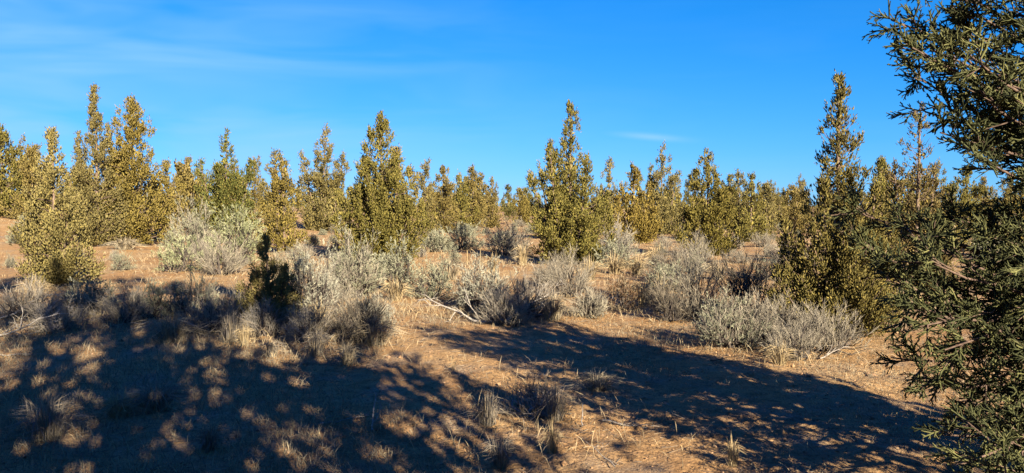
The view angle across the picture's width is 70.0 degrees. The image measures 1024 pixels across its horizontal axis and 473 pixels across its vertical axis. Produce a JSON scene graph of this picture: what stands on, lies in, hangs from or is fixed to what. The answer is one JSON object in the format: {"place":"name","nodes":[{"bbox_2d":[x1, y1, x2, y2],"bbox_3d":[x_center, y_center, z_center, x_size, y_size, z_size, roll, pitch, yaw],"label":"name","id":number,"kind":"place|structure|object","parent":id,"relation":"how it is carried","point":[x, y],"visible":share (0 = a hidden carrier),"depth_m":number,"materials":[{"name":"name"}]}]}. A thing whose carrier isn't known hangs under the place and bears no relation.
{"place":"outdoors","nodes":[
{"label":"outdoors","id":0,"kind":"place"},
{"bbox_2d":[0,381,102,442],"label":"bunch grass","id":1,"kind":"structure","parent":0,"point":[49,425],"depth_m":5.04,"materials":[{"name":"plant"}]},
{"bbox_2d":[49,278,103,318],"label":"shrub","id":2,"kind":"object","parent":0,"point":[75,300],"depth_m":10.04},
{"bbox_2d":[78,388,162,418],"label":"bunch grass","id":3,"kind":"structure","parent":0,"point":[109,402],"depth_m":5.56,"materials":[{"name":"plant"}]},
{"bbox_2d":[99,235,150,249],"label":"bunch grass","id":4,"kind":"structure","parent":0,"point":[123,245],"depth_m":24.71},
{"bbox_2d":[99,376,204,413],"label":"bunch grass","id":5,"kind":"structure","parent":0,"point":[158,396],"depth_m":5.67,"materials":[{"name":"plant"}]},
{"bbox_2d":[128,310,211,342],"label":"bunch grass","id":6,"kind":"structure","parent":0,"point":[177,331],"depth_m":8.46,"materials":[{"name":"plant"}]},
{"bbox_2d":[182,419,235,452],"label":"bunch grass","id":7,"kind":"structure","parent":0,"point":[208,437],"depth_m":4.81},
{"bbox_2d":[295,324,335,356],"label":"bunch grass","id":8,"kind":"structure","parent":0,"point":[315,342],"depth_m":7.82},
{"bbox_2d":[328,339,368,365],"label":"bunch grass","id":9,"kind":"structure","parent":0,"point":[344,356],"depth_m":7.41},
{"bbox_2d":[344,312,409,345],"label":"bunch grass","id":10,"kind":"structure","parent":0,"point":[376,335],"depth_m":8.47,"materials":[{"name":"plant"}]},
{"bbox_2d":[379,278,414,300],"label":"bunch grass","id":11,"kind":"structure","parent":0,"point":[396,290],"depth_m":12.25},
{"bbox_2d":[458,381,513,427],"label":"bunch grass","id":12,"kind":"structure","parent":0,"point":[487,417],"depth_m":5.28,"materials":[{"name":"plant"}]},
{"bbox_2d":[473,430,525,469],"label":"bunch grass","id":13,"kind":"structure","parent":0,"point":[498,461],"depth_m":4.40,"materials":[{"name":"plant"}]},
{"bbox_2d":[0,206,1023,472],"bbox_3d":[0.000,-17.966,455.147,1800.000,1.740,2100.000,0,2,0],"label":"ground","id":14,"kind":"structure","parent":0,"point":[738,388],"depth_m":6.19,"materials":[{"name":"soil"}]},
{"bbox_2d":[0,123,40,216],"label":"juniper tree","id":15,"kind":"object","parent":14,"relation":"on","point":[11,151],"visible":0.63,"depth_m":36.12,"materials":[{"name":"green plant"}]},
{"bbox_2d":[0,143,51,219],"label":"juniper tree","id":16,"kind":"object","parent":14,"relation":"on","point":[24,165],"visible":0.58,"depth_m":33.91,"materials":[{"name":"green plant"}]},
{"bbox_2d":[0,271,62,317],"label":"bare shrub","id":17,"kind":"object","parent":14,"relation":"on","point":[13,300],"visible":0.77,"depth_m":10.38,"materials":[{"name":"grey plant"}]},
{"bbox_2d":[7,126,106,286],"bbox_3d":[-9.062,-0.579,14.480,1.609,3.242,1.665,-2,3,-45],"label":"juniper tree","id":18,"kind":"object","parent":14,"relation":"on","point":[56,262],"visible":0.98,"depth_m":14.28,"materials":[{"name":"green plant"}]},
{"bbox_2d":[18,293,98,332],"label":"bare shrub","id":19,"kind":"object","parent":14,"relation":"on","point":[70,322],"visible":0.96,"depth_m":9.07,"materials":[{"name":"plant"}]},
{"bbox_2d":[65,271,121,307],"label":"sagebrush","id":20,"kind":"object","parent":14,"relation":"on","point":[89,286],"visible":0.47,"depth_m":11.48,"materials":[{"name":"grey plant"}]},
{"bbox_2d":[67,81,131,245],"bbox_3d":[-14.716,-2.491,25.364,2.312,5.784,2.184,1,3,23],"label":"juniper tree","id":21,"kind":"object","parent":14,"relation":"on","point":[86,185],"visible":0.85,"depth_m":25.34,"materials":[{"name":"green plant"}]},
{"bbox_2d":[109,245,137,270],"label":"sagebrush","id":22,"kind":"object","parent":14,"relation":"on","point":[117,261],"visible":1,"depth_m":17.72,"materials":[{"name":"green plant"}]},
{"bbox_2d":[88,284,159,322],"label":"bare shrub","id":23,"kind":"object","parent":14,"relation":"on","point":[114,312],"visible":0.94,"depth_m":9.76,"materials":[{"name":"grey plant"}]},
{"bbox_2d":[74,93,175,245],"bbox_3d":[-14.246,-2.424,26.730,3.393,5.696,3.116,-2,3,-37],"label":"juniper tree","id":24,"kind":"object","parent":14,"relation":"on","point":[135,175],"visible":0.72,"depth_m":26.50,"materials":[{"name":"green plant"}]},
{"bbox_2d":[125,277,178,318],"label":"sagebrush","id":25,"kind":"object","parent":14,"relation":"on","point":[155,302],"visible":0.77,"depth_m":10.15,"materials":[{"name":"grey plant"}]},
{"bbox_2d":[149,156,194,241],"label":"juniper tree","id":26,"kind":"object","parent":14,"relation":"on","point":[165,180],"visible":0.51,"depth_m":28.50,"materials":[{"name":"green plant"}]},
{"bbox_2d":[151,224,205,272],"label":"sagebrush","id":27,"kind":"object","parent":14,"relation":"on","point":[178,258],"visible":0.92,"depth_m":17.68,"materials":[{"name":"green plant"}]},
{"bbox_2d":[150,191,219,258],"bbox_3d":[-9.584,-0.306,22.057,1.894,2.130,1.981,1,3,26],"label":"sagebrush","id":28,"kind":"object","parent":14,"relation":"on","point":[197,226],"visible":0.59,"depth_m":21.82,"materials":[{"name":"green plant"}]},
{"bbox_2d":[170,158,204,221],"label":"juniper tree","id":29,"kind":"object","parent":14,"relation":"on","point":[190,181],"visible":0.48,"depth_m":39.27,"materials":[{"name":"green plant"}]},
{"bbox_2d":[160,255,223,317],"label":"sagebrush","id":30,"kind":"object","parent":14,"relation":"on","point":[178,291],"visible":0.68,"depth_m":10.29,"materials":[{"name":"grey plant"}]},
{"bbox_2d":[175,276,244,333],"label":"bare shrub","id":31,"kind":"object","parent":14,"relation":"on","point":[193,312],"visible":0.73,"depth_m":9.10,"materials":[{"name":"grey plant"}]},
{"bbox_2d":[187,234,252,276],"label":"bare shrub","id":32,"kind":"object","parent":14,"relation":"on","point":[226,265],"visible":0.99,"depth_m":17.00,"materials":[{"name":"grey plant"}]},
{"bbox_2d":[191,127,258,231],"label":"juniper tree","id":33,"kind":"object","parent":14,"relation":"on","point":[225,188],"visible":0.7,"depth_m":34.93,"materials":[{"name":"green plant"}]},
{"bbox_2d":[200,299,258,343],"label":"bunch grass","id":34,"kind":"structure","parent":14,"relation":"on","point":[226,322],"depth_m":8.39,"materials":[{"name":"plant"}]},
{"bbox_2d":[199,278,263,324],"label":"bare shrub","id":35,"kind":"object","parent":14,"relation":"on","point":[227,300],"visible":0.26,"depth_m":9.66,"materials":[{"name":"grey plant"}]},
{"bbox_2d":[204,197,271,266],"bbox_3d":[-7.222,-0.121,19.567,1.854,1.960,1.788,-1,3,-31],"label":"sagebrush","id":36,"kind":"object","parent":14,"relation":"on","point":[242,232],"visible":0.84,"depth_m":19.49,"materials":[{"name":"green plant"}]},
{"bbox_2d":[242,155,262,216],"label":"juniper tree","id":37,"kind":"object","parent":14,"relation":"on","point":[256,192],"visible":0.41,"depth_m":54.25,"materials":[{"name":"green plant"}]},
{"bbox_2d":[236,297,290,336],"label":"bare shrub","id":38,"kind":"object","parent":14,"relation":"on","point":[264,323],"visible":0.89,"depth_m":8.83,"materials":[{"name":"grey plant"}]},
{"bbox_2d":[221,229,305,326],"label":"juniper sapling","id":39,"kind":"object","parent":14,"relation":"on","point":[281,287],"visible":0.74,"depth_m":9.65,"materials":[{"name":"green plant"}]},
{"bbox_2d":[256,147,296,228],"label":"juniper tree","id":40,"kind":"object","parent":14,"relation":"on","point":[276,158],"visible":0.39,"depth_m":41.42,"materials":[{"name":"green plant"}]},
{"bbox_2d":[253,158,311,252],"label":"juniper tree","id":41,"kind":"object","parent":14,"relation":"on","point":[281,189],"visible":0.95,"depth_m":24.75,"materials":[{"name":"green plant"}]},
{"bbox_2d":[279,297,340,342],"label":"bare shrub","id":42,"kind":"object","parent":14,"relation":"on","point":[299,328],"visible":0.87,"depth_m":8.55,"materials":[{"name":"grey plant"}]},
{"bbox_2d":[275,239,347,316],"bbox_3d":[-2.839,0.604,10.257,1.073,1.162,1.093,0,2,0],"label":"sagebrush","id":43,"kind":"object","parent":14,"relation":"on","point":[311,287],"visible":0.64,"depth_m":10.20,"materials":[{"name":"grey plant"}]},
{"bbox_2d":[292,122,351,230],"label":"juniper tree","id":44,"kind":"object","parent":14,"relation":"on","point":[317,218],"visible":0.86,"depth_m":43.11,"materials":[{"name":"green plant"}]},
{"bbox_2d":[313,248,364,307],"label":"bare shrub","id":45,"kind":"object","parent":14,"relation":"on","point":[341,287],"visible":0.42,"depth_m":11.21,"materials":[{"name":"grey plant"}]},
{"bbox_2d":[317,214,387,297],"bbox_3d":[-2.772,0.357,12.749,1.310,1.540,1.165,0,2,0],"label":"sagebrush","id":46,"kind":"object","parent":14,"relation":"on","point":[367,279],"visible":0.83,"depth_m":12.56,"materials":[{"name":"grey plant"}]},
{"bbox_2d":[320,288,402,343],"bbox_3d":[-1.842,0.947,8.702,1.103,0.706,1.060,0,2,0],"label":"bare shrub","id":47,"kind":"object","parent":14,"relation":"on","point":[359,314],"visible":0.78,"depth_m":8.66,"materials":[{"name":"grey plant"}]},
{"bbox_2d":[345,289,396,325],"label":"sagebrush","id":48,"kind":"object","parent":14,"relation":"on","point":[385,316],"visible":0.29,"depth_m":9.48,"materials":[{"name":"plant"}]},
{"bbox_2d":[329,110,437,260],"bbox_3d":[-3.618,-1.436,21.156,3.164,4.449,2.766,0,2,0],"label":"juniper tree","id":49,"kind":"object","parent":14,"relation":"on","point":[384,217],"visible":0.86,"depth_m":20.75,"materials":[{"name":"green plant"}]},
{"bbox_2d":[375,230,422,294],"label":"sagebrush","id":50,"kind":"object","parent":14,"relation":"on","point":[399,268],"visible":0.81,"depth_m":13.14,"materials":[{"name":"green plant"}]},
{"bbox_2d":[373,145,428,234],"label":"juniper tree","id":51,"kind":"object","parent":14,"relation":"on","point":[397,150],"visible":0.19,"depth_m":36.70,"materials":[{"name":"green plant"}]},
{"bbox_2d":[412,157,441,233],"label":"juniper tree","id":52,"kind":"object","parent":14,"relation":"on","point":[424,193],"visible":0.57,"depth_m":39.28,"materials":[{"name":"green plant"}]},
{"bbox_2d":[405,247,456,298],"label":"sagebrush","id":53,"kind":"object","parent":14,"relation":"on","point":[436,278],"visible":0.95,"depth_m":12.54,"materials":[{"name":"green plant"}]},
{"bbox_2d":[420,225,454,251],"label":"sagebrush","id":54,"kind":"object","parent":14,"relation":"on","point":[437,240],"visible":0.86,"depth_m":24.69,"materials":[{"name":"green plant"}]},
{"bbox_2d":[426,165,460,232],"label":"juniper tree","id":55,"kind":"object","parent":14,"relation":"on","point":[446,200],"visible":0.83,"depth_m":43.36,"materials":[{"name":"green plant"}]},
{"bbox_2d":[448,169,481,229],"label":"juniper tree","id":56,"kind":"object","parent":14,"relation":"on","point":[460,187],"visible":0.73,"depth_m":47.10,"materials":[{"name":"green plant"}]},
{"bbox_2d":[444,219,490,249],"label":"sagebrush","id":57,"kind":"object","parent":14,"relation":"on","point":[465,240],"visible":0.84,"depth_m":26.76,"materials":[{"name":"grey plant"}]},
{"bbox_2d":[461,164,488,228],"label":"juniper tree","id":58,"kind":"object","parent":14,"relation":"on","point":[472,183],"visible":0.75,"depth_m":50.02,"materials":[{"name":"green plant"}]},
{"bbox_2d":[448,252,518,313],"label":"sagebrush","id":59,"kind":"object","parent":14,"relation":"on","point":[473,294],"visible":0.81,"depth_m":11.13,"materials":[{"name":"grey plant"}]},
{"bbox_2d":[481,175,503,227],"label":"juniper tree","id":60,"kind":"object","parent":14,"relation":"on","point":[491,220],"visible":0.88,"depth_m":52.49,"materials":[{"name":"green plant"}]},
{"bbox_2d":[0,209,988,472],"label":"dry grass","id":61,"kind":"structure","parent":14,"relation":"on","point":[424,329],"depth_m":10.18,"materials":[{"name":"plant"}]},
{"bbox_2d":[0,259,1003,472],"bbox_3d":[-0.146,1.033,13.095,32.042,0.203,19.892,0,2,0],"label":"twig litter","id":62,"kind":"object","parent":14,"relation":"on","point":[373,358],"visible":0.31,"depth_m":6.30,"materials":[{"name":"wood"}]},
{"bbox_2d":[474,279,535,326],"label":"bare shrub","id":63,"kind":"object","parent":14,"relation":"on","point":[497,299],"visible":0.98,"depth_m":9.98,"materials":[{"name":"grey plant"}]},
{"bbox_2d":[475,216,535,256],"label":"bare shrub","id":64,"kind":"object","parent":14,"relation":"on","point":[507,246],"visible":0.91,"depth_m":24.10,"materials":[{"name":"grey plant"}]},
{"bbox_2d":[500,184,516,220],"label":"juniper tree","id":65,"kind":"object","parent":14,"relation":"on","point":[508,209],"visible":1,"depth_m":74.62,"materials":[{"name":"green plant"}]},
{"bbox_2d":[509,187,532,223],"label":"juniper tree","id":66,"kind":"object","parent":14,"relation":"on","point":[523,203],"visible":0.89,"depth_m":60.08,"materials":[{"name":"green plant"}]},
{"bbox_2d":[488,265,567,317],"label":"bare shrub","id":67,"kind":"object","parent":14,"relation":"on","point":[528,297],"visible":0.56,"depth_m":10.74,"materials":[{"name":"grey plant"}]},
{"bbox_2d":[491,366,571,417],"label":"dry weed","id":68,"kind":"object","parent":14,"relation":"on","point":[532,392],"visible":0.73,"depth_m":5.69,"materials":[{"name":"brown plant"}]},
{"bbox_2d":[527,251,568,286],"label":"bare shrub","id":69,"kind":"object","parent":14,"relation":"on","point":[539,272],"visible":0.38,"depth_m":14.26,"materials":[{"name":"beige plant"}]},
{"bbox_2d":[526,148,575,237],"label":"juniper tree","id":70,"kind":"object","parent":14,"relation":"on","point":[555,166],"visible":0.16,"depth_m":35.80,"materials":[{"name":"green plant"}]},
{"bbox_2d":[537,241,596,297],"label":"bare shrub","id":71,"kind":"object","parent":14,"relation":"on","point":[580,281],"visible":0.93,"depth_m":12.93,"materials":[{"name":"grey plant"}]},
{"bbox_2d":[525,99,617,264],"bbox_3d":[1.619,-1.476,19.948,2.570,4.618,2.040,0,2,0],"label":"juniper tree","id":72,"kind":"object","parent":14,"relation":"on","point":[575,225],"visible":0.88,"depth_m":19.93,"materials":[{"name":"green plant"}]},
{"bbox_2d":[566,287,609,318],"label":"sagebrush","id":73,"kind":"object","parent":14,"relation":"on","point":[590,303],"visible":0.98,"depth_m":10.63,"materials":[{"name":"grey plant"}]},
{"bbox_2d":[596,156,624,234],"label":"juniper tree","id":74,"kind":"object","parent":14,"relation":"on","point":[609,165],"visible":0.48,"depth_m":39.74,"materials":[{"name":"green plant"}]},
{"bbox_2d":[592,238,646,268],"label":"sagebrush","id":75,"kind":"object","parent":14,"relation":"on","point":[613,245],"visible":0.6,"depth_m":18.75,"materials":[{"name":"grey plant"}]},
{"bbox_2d":[598,211,640,261],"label":"bare shrub","id":76,"kind":"object","parent":14,"relation":"on","point":[626,239],"visible":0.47,"depth_m":20.91,"materials":[{"name":"beige plant"}]},
{"bbox_2d":[604,270,649,310],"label":"russet bush","id":77,"kind":"object","parent":14,"relation":"on","point":[623,291],"visible":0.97,"depth_m":11.47,"materials":[{"name":"brown plant"}]},
{"bbox_2d":[608,161,664,243],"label":"juniper tree","id":78,"kind":"object","parent":14,"relation":"on","point":[639,222],"visible":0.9,"depth_m":31.40,"materials":[{"name":"green plant"}]},
{"bbox_2d":[641,140,682,234],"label":"juniper tree","id":79,"kind":"object","parent":14,"relation":"on","point":[666,211],"visible":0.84,"depth_m":39.40,"materials":[{"name":"green plant"}]},
{"bbox_2d":[643,259,695,289],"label":"sagebrush","id":80,"kind":"object","parent":14,"relation":"on","point":[658,267],"visible":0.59,"depth_m":13.84,"materials":[{"name":"plant"}]},
{"bbox_2d":[642,275,697,323],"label":"bare shrub","id":81,"kind":"object","parent":14,"relation":"on","point":[666,307],"visible":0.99,"depth_m":10.35,"materials":[{"name":"grey plant"}]},
{"bbox_2d":[640,234,705,280],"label":"bare shrub","id":82,"kind":"object","parent":14,"relation":"on","point":[658,259],"visible":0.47,"depth_m":15.40,"materials":[{"name":"grey plant"}]},
{"bbox_2d":[659,250,724,317],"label":"bare shrub","id":83,"kind":"object","parent":14,"relation":"on","point":[695,296],"visible":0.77,"depth_m":10.45,"materials":[{"name":"grey plant"}]},
{"bbox_2d":[665,229,719,271],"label":"bare shrub","id":84,"kind":"object","parent":14,"relation":"on","point":[705,254],"visible":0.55,"depth_m":17.95,"materials":[{"name":"grey plant"}]},
{"bbox_2d":[667,148,751,255],"bbox_3d":[6.114,-1.084,23.195,2.537,3.497,1.847,0,2,0],"label":"juniper tree","id":85,"kind":"object","parent":14,"relation":"on","point":[713,214],"visible":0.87,"depth_m":22.85,"materials":[{"name":"green plant"}]},
{"bbox_2d":[713,173,746,229],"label":"juniper tree","id":86,"kind":"object","parent":14,"relation":"on","point":[731,187],"visible":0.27,"depth_m":46.97,"materials":[{"name":"green plant"}]},
{"bbox_2d":[689,283,778,348],"bbox_3d":[2.527,0.909,8.412,0.994,0.808,0.952,0,2,0],"label":"sagebrush","id":87,"kind":"object","parent":14,"relation":"on","point":[714,319],"visible":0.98,"depth_m":8.23,"materials":[{"name":"grey plant"}]},
{"bbox_2d":[722,168,760,238],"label":"juniper tree","id":88,"kind":"object","parent":14,"relation":"on","point":[741,182],"visible":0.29,"depth_m":33.27,"materials":[{"name":"green plant"}]},
{"bbox_2d":[710,239,785,316],"bbox_3d":[3.563,0.617,10.828,1.289,1.216,1.131,-1,3,-32],"label":"bare shrub","id":89,"kind":"object","parent":14,"relation":"on","point":[745,276],"visible":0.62,"depth_m":10.80,"materials":[{"name":"grey plant"}]},
{"bbox_2d":[733,172,770,241],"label":"juniper tree","id":90,"kind":"object","parent":14,"relation":"on","point":[760,226],"visible":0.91,"depth_m":31.97,"materials":[{"name":"green plant"}]},
{"bbox_2d":[753,182,779,239],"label":"juniper tree","id":91,"kind":"object","parent":14,"relation":"on","point":[769,209],"visible":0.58,"depth_m":33.80,"materials":[{"name":"green plant"}]},
{"bbox_2d":[736,286,809,346],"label":"bare shrub","id":92,"kind":"object","parent":14,"relation":"on","point":[769,309],"visible":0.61,"depth_m":8.36,"materials":[{"name":"grey plant"}]},
{"bbox_2d":[756,314,831,360],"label":"bare shrub","id":93,"kind":"object","parent":14,"relation":"on","point":[804,342],"visible":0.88,"depth_m":7.67,"materials":[{"name":"grey plant"}]},
{"bbox_2d":[779,185,813,233],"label":"juniper tree","id":94,"kind":"object","parent":14,"relation":"on","point":[798,220],"visible":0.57,"depth_m":41.13,"materials":[{"name":"green plant"}]},
{"bbox_2d":[784,297,877,354],"bbox_3d":[3.413,0.994,8.053,0.965,0.664,0.857,0,2,0],"label":"bare shrub","id":95,"kind":"object","parent":14,"relation":"on","point":[824,327],"visible":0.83,"depth_m":7.95,"materials":[{"name":"grey plant"}]},
{"bbox_2d":[760,68,908,339],"bbox_3d":[3.966,-0.380,9.000,1.862,3.364,1.722,0,2,0],"label":"juniper tree","id":96,"kind":"object","parent":14,"relation":"on","point":[847,275],"visible":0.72,"depth_m":8.78,"materials":[{"name":"green plant"}]},
{"bbox_2d":[861,156,894,254],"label":"juniper tree","id":97,"kind":"object","parent":14,"relation":"on","point":[881,163],"visible":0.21,"depth_m":18.44,"materials":[{"name":"green plant"}]},
{"bbox_2d":[868,101,969,290],"bbox_3d":[7.486,-0.698,13.420,1.854,3.595,1.632,0,2,0],"label":"juniper tree","id":98,"kind":"object","parent":14,"relation":"on","point":[919,170],"visible":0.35,"depth_m":13.39,"materials":[{"name":"green plant"}]},
{"bbox_2d":[817,0,1023,472],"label":"juniper tree","id":99,"kind":"object","parent":14,"relation":"on","point":[999,92],"visible":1,"depth_m":3.39,"materials":[{"name":"green plant"}]},
{"bbox_2d":[919,157,955,226],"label":"juniper tree","id":100,"kind":"object","parent":14,"relation":"on","point":[945,186],"visible":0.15,"depth_m":45.56,"materials":[{"name":"green plant"}]},
{"bbox_2d":[944,171,987,236],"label":"juniper tree","id":101,"kind":"object","parent":14,"relation":"on","point":[964,194],"visible":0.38,"depth_m":38.03,"materials":[{"name":"green plant"}]},
{"bbox_2d":[0,0,1023,206],"label":"sky","id":102,"kind":"structure","parent":0,"point":[459,84],"materials":[{"name":"blue"}]},
{"bbox_2d":[537,418,568,453],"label":"bunch grass","id":103,"kind":"structure","parent":0,"point":[551,441],"depth_m":4.66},
{"bbox_2d":[530,379,580,422],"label":"bunch grass","id":104,"kind":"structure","parent":0,"point":[554,408],"depth_m":5.40,"materials":[{"name":"plant"}]},
{"bbox_2d":[531,287,579,320],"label":"bunch grass","id":105,"kind":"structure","parent":0,"point":[552,311],"depth_m":10.35,"materials":[{"name":"plant"}]},
{"bbox_2d":[565,367,634,391],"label":"bunch grass","id":106,"kind":"structure","parent":0,"point":[598,383],"depth_m":6.40,"materials":[{"name":"plant"}]},
{"bbox_2d":[598,248,630,273],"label":"bunch grass","id":107,"kind":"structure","parent":0,"point":[614,265],"depth_m":16.93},
{"bbox_2d":[616,253,653,274],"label":"bunch grass","id":108,"kind":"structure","parent":0,"point":[637,265],"depth_m":16.77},
{"bbox_2d":[633,271,664,306],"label":"bunch grass","id":109,"kind":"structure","parent":0,"point":[642,293],"depth_m":11.88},
{"bbox_2d":[717,437,744,466],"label":"bunch grass","id":110,"kind":"structure","parent":0,"point":[733,458],"depth_m":4.38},
{"bbox_2d":[759,340,802,365],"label":"bunch grass","id":111,"kind":"structure","parent":0,"point":[783,357],"depth_m":7.37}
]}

